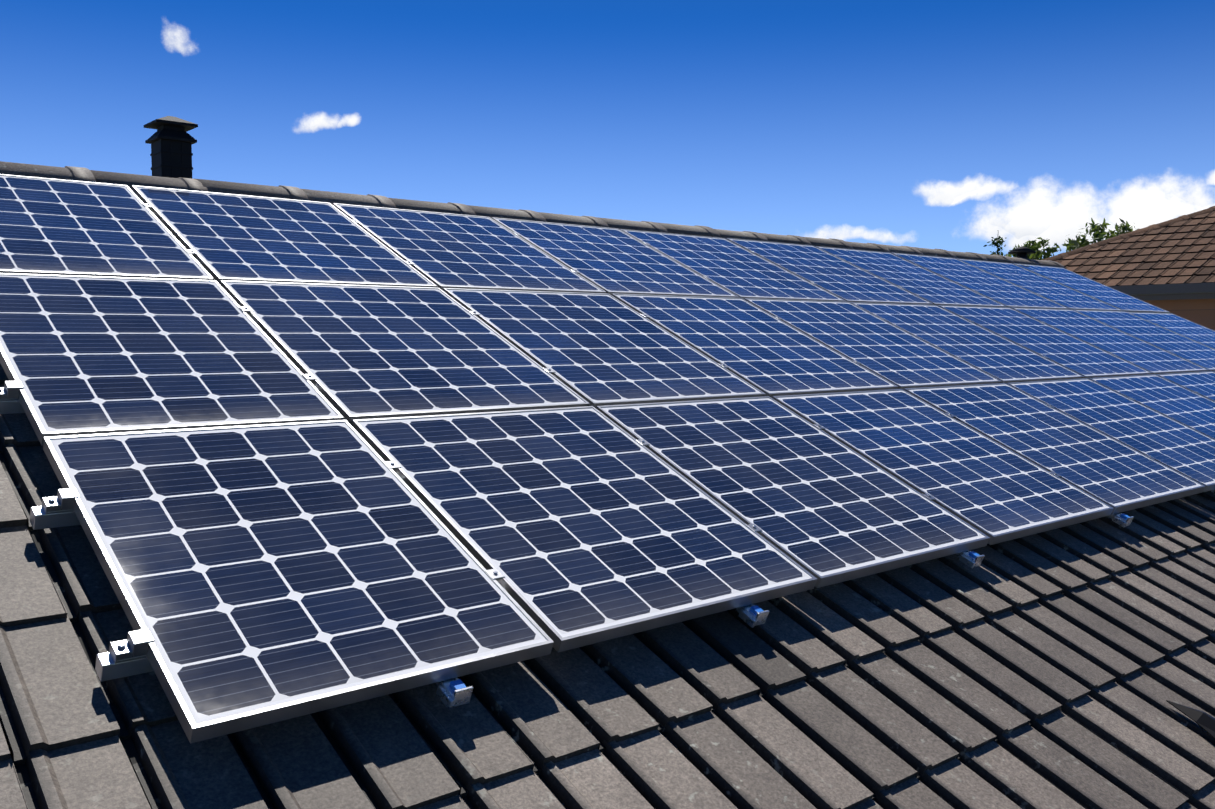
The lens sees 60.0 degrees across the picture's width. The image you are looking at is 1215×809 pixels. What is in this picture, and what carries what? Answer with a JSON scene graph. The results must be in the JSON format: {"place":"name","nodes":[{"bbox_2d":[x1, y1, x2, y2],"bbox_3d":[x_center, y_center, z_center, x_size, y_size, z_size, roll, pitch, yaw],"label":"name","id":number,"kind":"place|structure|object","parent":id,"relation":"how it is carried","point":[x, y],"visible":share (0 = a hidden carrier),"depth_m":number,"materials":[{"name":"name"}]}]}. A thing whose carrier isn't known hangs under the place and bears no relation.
{"place":"outdoors","nodes":[
{"label":"outdoors","id":0,"kind":"place"},
{"bbox_2d":[0,453,877,808],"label":"house roof structure","id":1,"kind":"object","parent":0,"point":[22,769],"depth_m":2.20,"materials":[{"name":"black"}]},
{"bbox_2d":[144,116,197,178],"bbox_3d":[-2.222,-1.050,5.381,0.398,0.827,0.398,-3,5,-41],"label":"chimney flue","id":2,"kind":"object","parent":1,"relation":"on","point":[171,140],"visible":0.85,"depth_m":5.31,"materials":[{"name":"black paint"}]},
{"bbox_2d":[0,161,1065,268],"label":"roof ridge caps","id":3,"kind":"object","parent":1,"relation":"on","point":[88,175],"visible":0.6,"depth_m":5.94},
{"bbox_2d":[0,363,1214,808],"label":"roof tiles","id":4,"kind":"object","parent":1,"relation":"on","point":[1056,667],"visible":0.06,"depth_m":2.60,"materials":[{"name":"grey tile"}]},
{"bbox_2d":[0,399,153,681],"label":"mounting rails","id":5,"kind":"object","parent":4,"relation":"on","point":[107,668],"depth_m":2.44,"materials":[{"name":"silver metal"}]},
{"bbox_2d":[0,174,213,279],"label":"solar panel","id":6,"kind":"object","parent":5,"relation":"attached to","point":[49,226],"visible":0.83,"depth_m":4.08,"materials":[{"name":"blue glass"}]},
{"bbox_2d":[0,273,343,445],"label":"solar panel","id":7,"kind":"object","parent":5,"relation":"attached to","point":[82,355],"visible":0.81,"depth_m":3.25,"materials":[{"name":"blue glass"}]},
{"bbox_2d":[131,185,436,287],"bbox_3d":[-1.452,-0.740,4.698,0.960,0.036,1.128,-3,29,-41],"label":"solar panel","id":8,"kind":"object","parent":5,"relation":"attached to","point":[230,237],"visible":0.85,"depth_m":4.63,"materials":[{"name":"blue glass"}]},
{"bbox_2d":[43,420,553,743],"bbox_3d":[-0.782,0.335,2.574,0.834,0.035,1.128,-3,29,-41],"label":"solar panel","id":9,"kind":"object","parent":5,"relation":"attached to","point":[260,575],"visible":0.98,"depth_m":2.45,"materials":[{"name":"blue glass"}]},
{"bbox_2d":[220,280,589,424],"bbox_3d":[-0.770,-0.222,3.935,0.960,0.035,1.128,-3,29,-41],"label":"solar panel","id":10,"kind":"object","parent":5,"relation":"attached to","point":[358,352],"visible":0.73,"depth_m":3.85,"materials":[{"name":"blue glass"}]},
{"bbox_2d":[333,203,605,292],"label":"solar panel","id":11,"kind":"object","parent":5,"relation":"attached to","point":[441,251],"visible":0.81,"depth_m":5.28,"materials":[{"name":"blue glass"}]},
{"bbox_2d":[352,406,816,651],"bbox_3d":[-0.086,0.296,3.171,0.960,0.036,1.128,-3,29,-41],"label":"solar panel","id":12,"kind":"object","parent":5,"relation":"attached to","point":[576,527],"visible":0.88,"depth_m":3.07,"materials":[{"name":"blue glass"}]},
{"bbox_2d":[0,203,1199,663],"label":"panel clamps","id":13,"kind":"object","parent":5,"relation":"attached to","point":[134,647],"visible":1,"depth_m":2.48,"materials":[{"name":"silver metal"}]},
{"bbox_2d":[443,288,765,407],"bbox_3d":[-0.027,-0.263,4.573,0.960,0.035,1.128,-3,29,-41],"label":"solar panel","id":14,"kind":"object","parent":5,"relation":"attached to","point":[595,350],"visible":0.77,"depth_m":4.50,"materials":[{"name":"blue glass"}]},
{"bbox_2d":[491,217,738,297],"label":"solar panel","id":15,"kind":"object","parent":5,"relation":"attached to","point":[610,261],"visible":0.77,"depth_m":5.92,"materials":[{"name":"blue glass"}]},
{"bbox_2d":[620,229,845,300],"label":"solar panel","id":16,"kind":"object","parent":5,"relation":"attached to","point":[735,269],"visible":0.75,"depth_m":6.57,"materials":[{"name":"blue glass"}]},
{"bbox_2d":[612,293,897,397],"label":"solar panel","id":17,"kind":"object","parent":5,"relation":"attached to","point":[767,354],"visible":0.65,"depth_m":5.15,"materials":[{"name":"blue glass"}]},
{"bbox_2d":[596,396,989,587],"bbox_3d":[0.656,0.255,3.809,0.960,0.035,1.128,-3,29,-41],"label":"solar panel","id":18,"kind":"object","parent":5,"relation":"attached to","point":[823,507],"visible":0.83,"depth_m":3.72,"materials":[{"name":"blue glass"}]},
{"bbox_2d":[726,238,932,304],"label":"solar panel","id":19,"kind":"object","parent":5,"relation":"attached to","point":[836,276],"visible":0.77,"depth_m":7.21,"materials":[{"name":"blue glass"}]},
{"bbox_2d":[744,298,1001,389],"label":"solar panel","id":20,"kind":"object","parent":5,"relation":"attached to","point":[897,356],"visible":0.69,"depth_m":5.80,"materials":[{"name":"blue glass"}]},
{"bbox_2d":[815,246,1006,306],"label":"solar panel","id":21,"kind":"object","parent":5,"relation":"attached to","point":[926,284],"visible":0.71,"depth_m":7.85,"materials":[{"name":"blue glass"}]},
{"bbox_2d":[772,389,1113,544],"bbox_3d":[1.402,0.213,4.449,0.960,0.035,1.128,-3,29,-41],"label":"solar panel","id":22,"kind":"object","parent":5,"relation":"attached to","point":[995,491],"visible":0.88,"depth_m":4.37,"materials":[{"name":"blue glass"}]},
{"bbox_2d":[850,302,1083,382],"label":"solar panel","id":23,"kind":"object","parent":5,"relation":"attached to","point":[1003,360],"visible":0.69,"depth_m":6.44,"materials":[{"name":"blue glass"}]},
{"bbox_2d":[891,252,1069,308],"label":"solar panel","id":24,"kind":"object","parent":5,"relation":"attached to","point":[989,285],"visible":0.71,"depth_m":8.49,"materials":[{"name":"blue glass"}]},
{"bbox_2d":[956,258,1122,310],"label":"solar panel","id":25,"kind":"object","parent":5,"relation":"attached to","point":[1056,292],"visible":0.71,"depth_m":9.14,"materials":[{"name":"blue glass"}]},
{"bbox_2d":[937,305,1151,378],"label":"solar panel","id":26,"kind":"object","parent":5,"relation":"attached to","point":[1074,354],"visible":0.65,"depth_m":7.08,"materials":[{"name":"blue glass"}]},
{"bbox_2d":[904,383,1204,514],"bbox_3d":[2.145,0.171,5.087,0.960,0.035,1.128,-3,29,-41],"label":"solar panel","id":27,"kind":"object","parent":5,"relation":"attached to","point":[1118,476],"visible":0.79,"depth_m":5.02,"materials":[{"name":"blue glass"}]},
{"bbox_2d":[1013,263,1169,312],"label":"solar panel","id":28,"kind":"object","parent":5,"relation":"attached to","point":[1097,290],"visible":0.79,"depth_m":9.77,"materials":[{"name":"blue glass"}]},
{"bbox_2d":[1011,307,1208,373],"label":"solar panel","id":29,"kind":"object","parent":5,"relation":"attached to","point":[1153,359],"visible":0.69,"depth_m":7.72,"materials":[{"name":"blue glass"}]},
{"bbox_2d":[1007,378,1214,491],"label":"solar panel","id":30,"kind":"object","parent":5,"relation":"attached to","point":[1183,449],"visible":0.73,"depth_m":5.71,"materials":[{"name":"blue glass"}]},
{"bbox_2d":[1073,309,1214,370],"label":"solar panel","id":31,"kind":"object","parent":5,"relation":"attached to","point":[1186,348],"visible":0.75,"depth_m":8.41,"materials":[{"name":"blue glass"}]},
{"bbox_2d":[1089,374,1214,438],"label":"solar panel","id":32,"kind":"object","parent":5,"relation":"attached to","point":[1178,403],"visible":0.75,"depth_m":6.46,"materials":[{"name":"blue glass"}]},
{"bbox_2d":[1129,312,1214,348],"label":"solar panel","id":33,"kind":"object","parent":5,"relation":"attached to","point":[1194,331],"visible":0.62,"depth_m":9.16,"materials":[{"name":"blue glass"}]},
{"bbox_2d":[1156,371,1214,400],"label":"solar panel","id":34,"kind":"object","parent":5,"relation":"attached to","point":[1202,383],"visible":0.85,"depth_m":7.15,"materials":[{"name":"blue glass"}]},
{"bbox_2d":[1166,700,1214,737],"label":"roof soaker flashing","id":35,"kind":"object","parent":4,"relation":"on","point":[1205,721],"visible":1,"depth_m":3.10,"materials":[{"name":"grey metal"}]},
{"bbox_2d":[435,490,1214,708],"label":"mounting brackets","id":36,"kind":"object","parent":1,"relation":"attached to","point":[453,692],"visible":0.96,"depth_m":2.89,"materials":[{"name":"silver metal"}]},
{"bbox_2d":[1008,247,1035,257],"bbox_3d":[4.128,-1.421,10.498,0.258,0.300,0.258,-3,5,-41],"label":"roof vent","id":37,"kind":"object","parent":1,"relation":"on","point":[1022,252],"visible":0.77,"depth_m":10.44,"materials":[{"name":"black paint"}]},
{"bbox_2d":[0,0,1214,258],"label":"sky","id":38,"kind":"structure","parent":0,"point":[949,125],"materials":[{"name":"blue"}]},
{"bbox_2d":[983,236,1007,255],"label":"tree","id":39,"kind":"object","parent":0,"point":[997,240],"visible":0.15,"depth_m":45.56,"materials":[{"name":"green plant"}]},
{"bbox_2d":[1006,237,1059,259],"bbox_3d":[15.693,-1.679,39.377,2.090,9.089,2.992,3,5,39],"label":"tree","id":40,"kind":"object","parent":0,"point":[1039,253],"visible":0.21,"depth_m":38.77,"materials":[{"name":"green plant"}]},
{"bbox_2d":[1060,217,1134,251],"bbox_3d":[16.855,-1.803,37.186,2.119,9.615,3.639,0,4,5],"label":"tree","id":41,"kind":"object","parent":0,"point":[1097,236],"visible":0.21,"depth_m":36.73,"materials":[{"name":"green plant"}]},
{"bbox_2d":[1084,225,1214,330],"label":"neighbour house","id":42,"kind":"structure","parent":0,"point":[1194,302],"depth_m":12.82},
{"bbox_2d":[1043,206,1214,260],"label":"hip caps","id":43,"kind":"object","parent":42,"relation":"on","point":[1127,235],"visible":0.4,"depth_m":14.66,"materials":[{"name":"brown tile"}]},
{"bbox_2d":[1055,209,1214,285],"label":"neighbour roof tiles","id":44,"kind":"object","parent":42,"relation":"on","point":[1152,259],"visible":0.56,"depth_m":13.72,"materials":[{"name":"brown tile"}]}
]}

